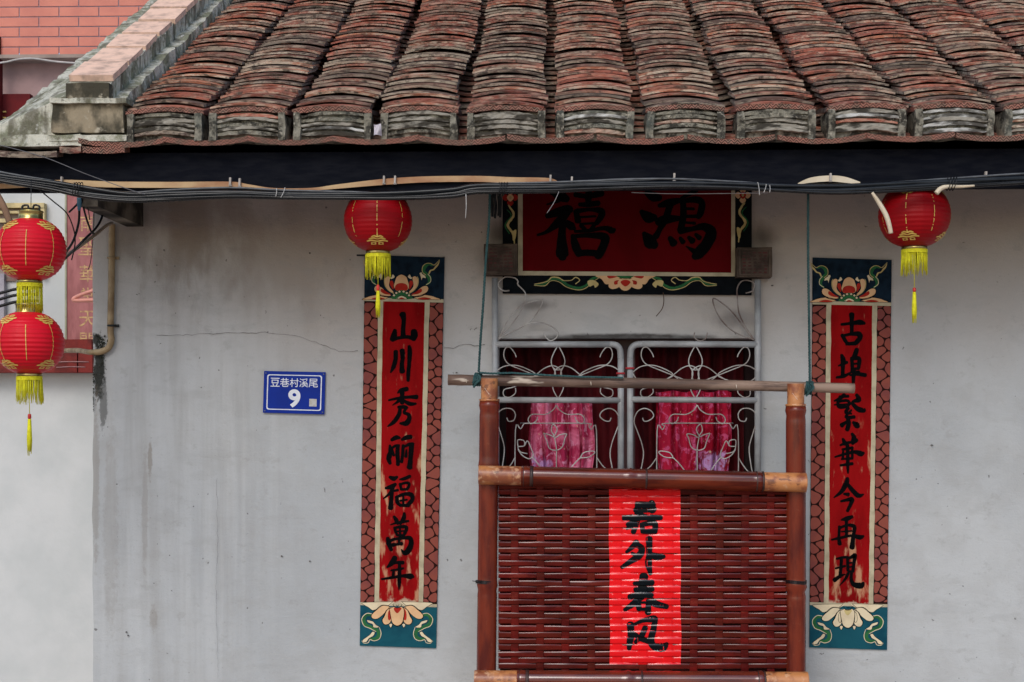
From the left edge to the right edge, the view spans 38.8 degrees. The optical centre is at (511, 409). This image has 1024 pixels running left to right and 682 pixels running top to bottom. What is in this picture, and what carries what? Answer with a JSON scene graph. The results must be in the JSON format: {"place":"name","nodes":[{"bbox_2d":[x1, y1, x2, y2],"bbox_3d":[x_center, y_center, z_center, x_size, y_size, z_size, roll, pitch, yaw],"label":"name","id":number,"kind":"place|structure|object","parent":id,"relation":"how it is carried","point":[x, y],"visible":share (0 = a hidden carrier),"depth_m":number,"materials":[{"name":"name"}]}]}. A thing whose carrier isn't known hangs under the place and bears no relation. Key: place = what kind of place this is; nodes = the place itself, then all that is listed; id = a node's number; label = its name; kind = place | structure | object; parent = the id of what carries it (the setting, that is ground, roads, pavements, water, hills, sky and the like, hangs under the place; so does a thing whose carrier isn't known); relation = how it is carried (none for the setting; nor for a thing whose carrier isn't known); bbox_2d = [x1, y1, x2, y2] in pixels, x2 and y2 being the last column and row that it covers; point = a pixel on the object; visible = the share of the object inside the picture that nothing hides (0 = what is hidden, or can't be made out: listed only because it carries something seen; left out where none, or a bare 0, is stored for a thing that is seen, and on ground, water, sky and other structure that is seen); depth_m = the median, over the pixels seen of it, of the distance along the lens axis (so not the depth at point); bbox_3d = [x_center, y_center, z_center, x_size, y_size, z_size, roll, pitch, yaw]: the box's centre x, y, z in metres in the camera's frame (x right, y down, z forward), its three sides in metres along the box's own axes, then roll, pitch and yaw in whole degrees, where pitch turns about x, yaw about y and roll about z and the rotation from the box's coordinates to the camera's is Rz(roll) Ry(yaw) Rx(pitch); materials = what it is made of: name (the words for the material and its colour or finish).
{"place":"outdoors","nodes":[
{"label":"outdoors","id":0,"kind":"place"},
{"bbox_2d":[0,0,148,681],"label":"neighbour house","id":1,"kind":"structure","parent":0,"point":[46,570],"depth_m":6.76,"materials":[{"name":"white paint"}]},
{"bbox_2d":[0,274,5,319],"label":"grey window","id":2,"kind":"structure","parent":1,"relation":"in","point":[2,276],"depth_m":6.73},
{"bbox_2d":[0,194,12,222],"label":"wooden stick","id":3,"kind":"object","parent":1,"relation":"attached to","point":[5,212],"visible":0.84,"depth_m":6.61,"materials":[{"name":"brown wood"}]},
{"bbox_2d":[0,57,74,63],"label":"grey cable","id":4,"kind":"object","parent":1,"relation":"attached to","point":[37,59],"visible":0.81,"depth_m":8.96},
{"label":"ground","id":5,"kind":"structure","parent":0,"visible":0},
{"bbox_2d":[0,0,1023,681],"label":"house","id":6,"kind":"structure","parent":5,"relation":"on","point":[226,516],"depth_m":5.19,"materials":[{"name":"paint"}]},
{"bbox_2d":[0,287,38,306],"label":"wire bundle","id":7,"kind":"object","parent":6,"relation":"attached to","point":[8,296],"visible":0.57,"depth_m":6.56,"materials":[{"name":"black rubber"}]},
{"bbox_2d":[0,179,66,312],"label":"red lantern","id":8,"kind":"object","parent":6,"relation":"hanging from","point":[33,250],"visible":1,"depth_m":4.50,"materials":[{"name":"fabric"}]},
{"bbox_2d":[0,303,64,455],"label":"red lantern","id":9,"kind":"object","parent":8,"relation":"hanging from","point":[32,344],"visible":1,"depth_m":4.50,"materials":[{"name":"fabric"}]},
{"bbox_2d":[38,189,75,259],"bbox_3d":[-1.468,-0.600,4.719,0.046,0.217,0.149,0,0,28],"label":"hanging cable","id":10,"kind":"object","parent":6,"relation":"hanging from","point":[70,221],"visible":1,"depth_m":4.73,"materials":[{"name":"black rubber"}]},
{"bbox_2d":[0,145,143,193],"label":"thin wire","id":11,"kind":"object","parent":6,"relation":"attached to","point":[74,169],"visible":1,"depth_m":4.62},
{"bbox_2d":[66,197,80,253],"bbox_3d":[-1.448,-0.595,4.767,0.024,0.222,0.170,0,0,-41],"label":"hanging cable","id":12,"kind":"object","parent":6,"relation":"hanging from","point":[76,232],"visible":0.66,"depth_m":4.75,"materials":[{"name":"black rubber"}]},
{"bbox_2d":[77,197,81,210],"bbox_3d":[-1.405,-0.667,4.716,0.016,0.043,0.024,0,0,-21],"label":"blue tape","id":13,"kind":"object","parent":12,"relation":"attached to","point":[79,202],"visible":0.97,"depth_m":4.71,"materials":[{"name":"blue plastic"}]},
{"bbox_2d":[71,289,92,301],"bbox_3d":[-1.837,-0.493,6.254,0.123,0.066,0.017,0,0,2],"label":"pink hose","id":14,"kind":"object","parent":6,"relation":"attached to","point":[76,298],"visible":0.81,"depth_m":6.25,"materials":[{"name":"plastic"}]},
{"bbox_2d":[65,215,102,259],"bbox_3d":[-1.429,-0.586,4.862,0.044,0.213,0.180,0,0,37],"label":"hanging cable","id":15,"kind":"object","parent":6,"relation":"hanging from","point":[85,238],"visible":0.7,"depth_m":4.84,"materials":[{"name":"black rubber"}]},
{"bbox_2d":[81,198,94,234],"bbox_3d":[-1.391,-0.640,4.750,0.009,0.127,0.104,0,0,9],"label":"hanging cable","id":16,"kind":"object","parent":6,"relation":"hanging from","point":[88,224],"visible":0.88,"depth_m":4.75,"materials":[{"name":"black rubber"}]},
{"bbox_2d":[66,222,112,254],"bbox_3d":[-1.457,-0.572,4.987,0.047,0.190,0.360,0,0,17],"label":"hanging cable","id":17,"kind":"object","parent":6,"relation":"hanging from","point":[97,232],"visible":0.69,"depth_m":5.00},
{"bbox_2d":[88,222,93,269],"bbox_3d":[-1.442,-0.610,4.996,0.016,0.256,0.116,0,0,-26],"label":"hanging cable","id":18,"kind":"object","parent":6,"relation":"hanging from","point":[92,247],"visible":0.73,"depth_m":5.04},
{"bbox_2d":[64,224,118,354],"bbox_3d":[-1.788,-0.431,5.872,0.103,0.472,1.497,0,0,-26],"label":"conduit pipe","id":19,"kind":"object","parent":6,"relation":"attached to","point":[111,257],"depth_m":5.22,"materials":[{"name":"beige plastic"}]},
{"bbox_2d":[92,335,107,410],"bbox_3d":[-1.483,-0.131,5.237,0.062,0.278,0.005,0,0,2],"label":"black moss","id":20,"kind":"object","parent":6,"relation":"attached to","point":[100,338],"visible":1,"depth_m":5.24,"materials":[{"name":"black plant"}]},
{"bbox_2d":[0,176,556,189],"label":"yellowed strip","id":21,"kind":"object","parent":6,"relation":"attached to","point":[401,180],"visible":0.88,"depth_m":4.65,"materials":[{"name":"plastic"}]},
{"bbox_2d":[263,371,325,413],"bbox_3d":[-0.782,-0.060,5.217,0.226,0.156,0.008,0,0,2],"label":"house number sign","id":22,"kind":"object","parent":6,"relation":"attached to","point":[292,392],"visible":1,"depth_m":5.22,"materials":[{"name":"blue metal"}]},
{"bbox_2d":[344,200,411,317],"bbox_3d":[-0.440,-0.555,4.774,0.227,0.509,0.229,0,0,2],"label":"red lantern","id":23,"kind":"object","parent":6,"relation":"hanging from","point":[377,231],"visible":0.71,"depth_m":4.70,"materials":[{"name":"fabric"}]},
{"bbox_2d":[374,124,381,135],"bbox_3d":[-0.425,-0.884,4.594,0.024,0.034,0.020,0,0,2],"label":"scrap of paper","id":24,"kind":"object","parent":6,"relation":"attached to","point":[377,130],"visible":1,"depth_m":4.59,"materials":[{"name":"white paper"}]},
{"bbox_2d":[360,256,444,647],"bbox_3d":[-0.394,0.151,5.208,0.305,1.410,0.008,0,0,2],"label":"painted couplet","id":25,"kind":"object","parent":6,"relation":"attached to","point":[402,383],"visible":0.94,"depth_m":5.21,"materials":[{"name":"red paint"}]},
{"bbox_2d":[491,194,501,217],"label":"black cord tassels","id":26,"kind":"object","parent":6,"relation":"hanging from","point":[494,212],"visible":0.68,"depth_m":5.14,"materials":[{"name":"black plastic"}]},
{"bbox_2d":[484,244,517,275],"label":"lintel block","id":27,"kind":"structure","parent":6,"relation":"attached to","point":[501,259],"depth_m":5.12,"materials":[{"name":"brown wood"}]},
{"bbox_2d":[0,173,1023,195],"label":"eave cable","id":28,"kind":"object","parent":6,"relation":"attached to","point":[458,188],"visible":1,"depth_m":4.59,"materials":[{"name":"black rubber"}]},
{"bbox_2d":[0,179,1023,202],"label":"eave cable","id":29,"kind":"object","parent":6,"relation":"attached to","point":[495,192],"visible":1,"depth_m":4.59,"materials":[{"name":"black rubber"}]},
{"bbox_2d":[72,182,82,195],"bbox_3d":[-1.384,-0.702,4.626,0.033,0.045,0.031,0,0,2],"label":"wire tie","id":30,"kind":"object","parent":29,"relation":"attached to","point":[76,187],"visible":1,"depth_m":4.61,"materials":[{"name":"black plastic"}]},
{"bbox_2d":[498,182,507,195],"bbox_3d":[-0.029,-0.696,4.588,0.033,0.045,0.031,0,0,2],"label":"wire tie","id":31,"kind":"object","parent":29,"relation":"attached to","point":[502,188],"visible":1,"depth_m":4.58,"materials":[{"name":"black plastic"}]},
{"bbox_2d":[871,192,892,233],"bbox_3d":[1.159,-0.615,4.549,0.069,0.132,0.015,0,0,2],"label":"cream hose","id":32,"kind":"object","parent":29,"relation":"hanging from","point":[884,213],"visible":1,"depth_m":4.54,"materials":[{"name":"beige plastic"}]},
{"bbox_2d":[946,177,956,190],"bbox_3d":[1.377,-0.706,4.548,0.033,0.045,0.031,0,0,2],"label":"wire tie","id":33,"kind":"object","parent":29,"relation":"attached to","point":[952,184],"visible":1,"depth_m":4.54,"materials":[{"name":"black plastic"}]},
{"bbox_2d":[934,185,974,194],"bbox_3d":[1.386,-0.688,4.551,0.126,0.032,0.015,0,0,2],"label":"cream hose","id":34,"kind":"object","parent":29,"relation":"hanging from","point":[938,190],"visible":1,"depth_m":4.55,"materials":[{"name":"beige plastic"}]},
{"bbox_2d":[0,171,1023,191],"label":"eave cable","id":35,"kind":"object","parent":6,"relation":"attached to","point":[571,181],"visible":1,"depth_m":4.60,"materials":[{"name":"black rubber"}]},
{"bbox_2d":[0,178,1023,198],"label":"eave cable","id":36,"kind":"object","parent":6,"relation":"attached to","point":[565,189],"visible":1,"depth_m":4.59,"materials":[{"name":"black rubber"}]},
{"bbox_2d":[0,176,1023,195],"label":"eave cable","id":37,"kind":"object","parent":6,"relation":"attached to","point":[972,180],"visible":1,"depth_m":4.61,"materials":[{"name":"black rubber"}]},
{"bbox_2d":[55,180,1019,197],"bbox_3d":[0.020,-0.725,4.601,3.653,0.120,0.022,0,0,2],"label":"eave cable","id":38,"kind":"object","parent":6,"relation":"attached to","point":[466,189],"visible":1,"depth_m":4.59,"materials":[{"name":"black rubber"}]},
{"bbox_2d":[472,194,622,387],"bbox_3d":[0.089,-0.390,4.960,0.509,0.635,0.285,0,0,-27],"label":"rope","id":39,"kind":"object","parent":6,"relation":"hanging from","point":[476,379],"visible":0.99,"depth_m":4.95,"materials":[{"name":"green fabric"}]},
{"bbox_2d":[448,374,854,392],"bbox_3d":[0.473,-0.087,4.970,1.388,0.066,0.040,0,0,2],"label":"bamboo pole","id":40,"kind":"object","parent":39,"relation":"hanging from","point":[644,383],"visible":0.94,"depth_m":4.96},
{"bbox_2d":[506,348,617,467],"bbox_3d":[0.175,0.058,5.437,0.517,0.653,0.030,0,0,2],"label":"window curtain","id":41,"kind":"object","parent":6,"relation":"hanging from","point":[578,360],"depth_m":5.44,"materials":[{"name":"red fabric"}]},
{"bbox_2d":[492,276,760,470],"bbox_3d":[0.405,-0.054,5.153,0.953,0.838,0.028,0,0,2],"label":"window grille","id":42,"kind":"object","parent":6,"relation":"attached to","point":[632,347],"depth_m":5.15,"materials":[{"name":"silver metal"}]},
{"bbox_2d":[502,190,751,294],"bbox_3d":[0.409,-0.629,5.178,0.886,0.447,0.022,0,0,2],"label":"name board","id":43,"kind":"object","parent":6,"relation":"attached to","point":[615,242],"visible":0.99,"depth_m":5.17,"materials":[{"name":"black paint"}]},
{"bbox_2d":[499,340,754,508],"bbox_3d":[0.425,0.059,5.318,0.950,0.632,0.050,0,0,2],"label":"window","id":44,"kind":"structure","parent":6,"relation":"attached to","point":[748,413],"depth_m":5.30,"materials":[{"name":"red paint"}]},
{"bbox_2d":[528,403,594,467],"bbox_3d":[0.183,0.170,5.369,0.246,0.424,0.056,0,0,2],"label":"window curtain","id":45,"kind":"object","parent":44,"relation":"hanging from","point":[579,439],"depth_m":5.36,"materials":[{"name":"pink fabric"}]},
{"bbox_2d":[655,390,731,470],"bbox_3d":[0.668,0.156,5.354,0.278,0.451,0.055,0,0,2],"label":"window curtain","id":46,"kind":"object","parent":44,"relation":"hanging from","point":[673,439],"depth_m":5.34,"materials":[{"name":"fabric"}]},
{"bbox_2d":[575,178,690,182],"bbox_3d":[0.387,-0.728,4.629,0.475,0.019,0.005,0,0,2],"label":"grey strip","id":47,"kind":"object","parent":6,"relation":"attached to","point":[619,178],"visible":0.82,"depth_m":4.63,"materials":[{"name":"grey"}]},
{"bbox_2d":[474,378,808,681],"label":"bamboo screen","id":48,"kind":"object","parent":6,"relation":"on","point":[743,557],"visible":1,"depth_m":4.91,"materials":[{"name":"wicker"}]},
{"bbox_2d":[609,489,680,663],"bbox_3d":[0.450,0.567,4.914,0.246,0.594,0.012,0,0,2],"label":"red paper","id":49,"kind":"object","parent":48,"relation":"attached to","point":[640,617],"visible":1,"depth_m":4.91,"materials":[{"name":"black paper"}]},
{"bbox_2d":[635,347,743,470],"bbox_3d":[0.659,0.057,5.424,0.419,0.651,0.030,0,0,2],"label":"window curtain","id":50,"kind":"object","parent":6,"relation":"hanging from","point":[673,360],"depth_m":5.42,"materials":[{"name":"red fabric"}]},
{"bbox_2d":[631,192,753,193],"bbox_3d":[0.596,-0.687,4.615,0.432,0.007,0.002,0,0,2],"label":"fine wire","id":51,"kind":"object","parent":6,"relation":"attached to","point":[695,193],"visible":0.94,"depth_m":4.62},
{"bbox_2d":[735,247,771,278],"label":"lintel block","id":52,"kind":"structure","parent":6,"relation":"attached to","point":[753,262],"depth_m":5.10,"materials":[{"name":"brown wood"}]},
{"bbox_2d":[804,194,814,396],"bbox_3d":[0.994,-0.370,4.835,0.036,0.655,0.295,0,0,9],"label":"rope","id":53,"kind":"object","parent":6,"relation":"hanging from","point":[809,387],"visible":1,"depth_m":4.85,"materials":[{"name":"green fabric"}]},
{"bbox_2d":[798,175,859,183],"bbox_3d":[1.007,-0.728,4.612,0.198,0.030,0.006,0,0,2],"label":"ivory strip","id":54,"kind":"object","parent":6,"relation":"attached to","point":[843,179],"visible":0.89,"depth_m":4.61,"materials":[{"name":"plastic"}]},
{"bbox_2d":[809,257,891,649],"bbox_3d":[1.203,0.157,5.163,0.292,1.395,0.008,0,0,2],"label":"painted couplet","id":55,"kind":"object","parent":6,"relation":"attached to","point":[850,432],"visible":1,"depth_m":5.16,"materials":[{"name":"red paint"}]},
{"bbox_2d":[878,190,950,322],"bbox_3d":[1.309,-0.550,4.725,0.230,0.542,0.230,0,0,2],"label":"red lantern","id":56,"kind":"object","parent":6,"relation":"hanging from","point":[920,221],"visible":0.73,"depth_m":4.65,"materials":[{"name":"fabric"}]}
]}

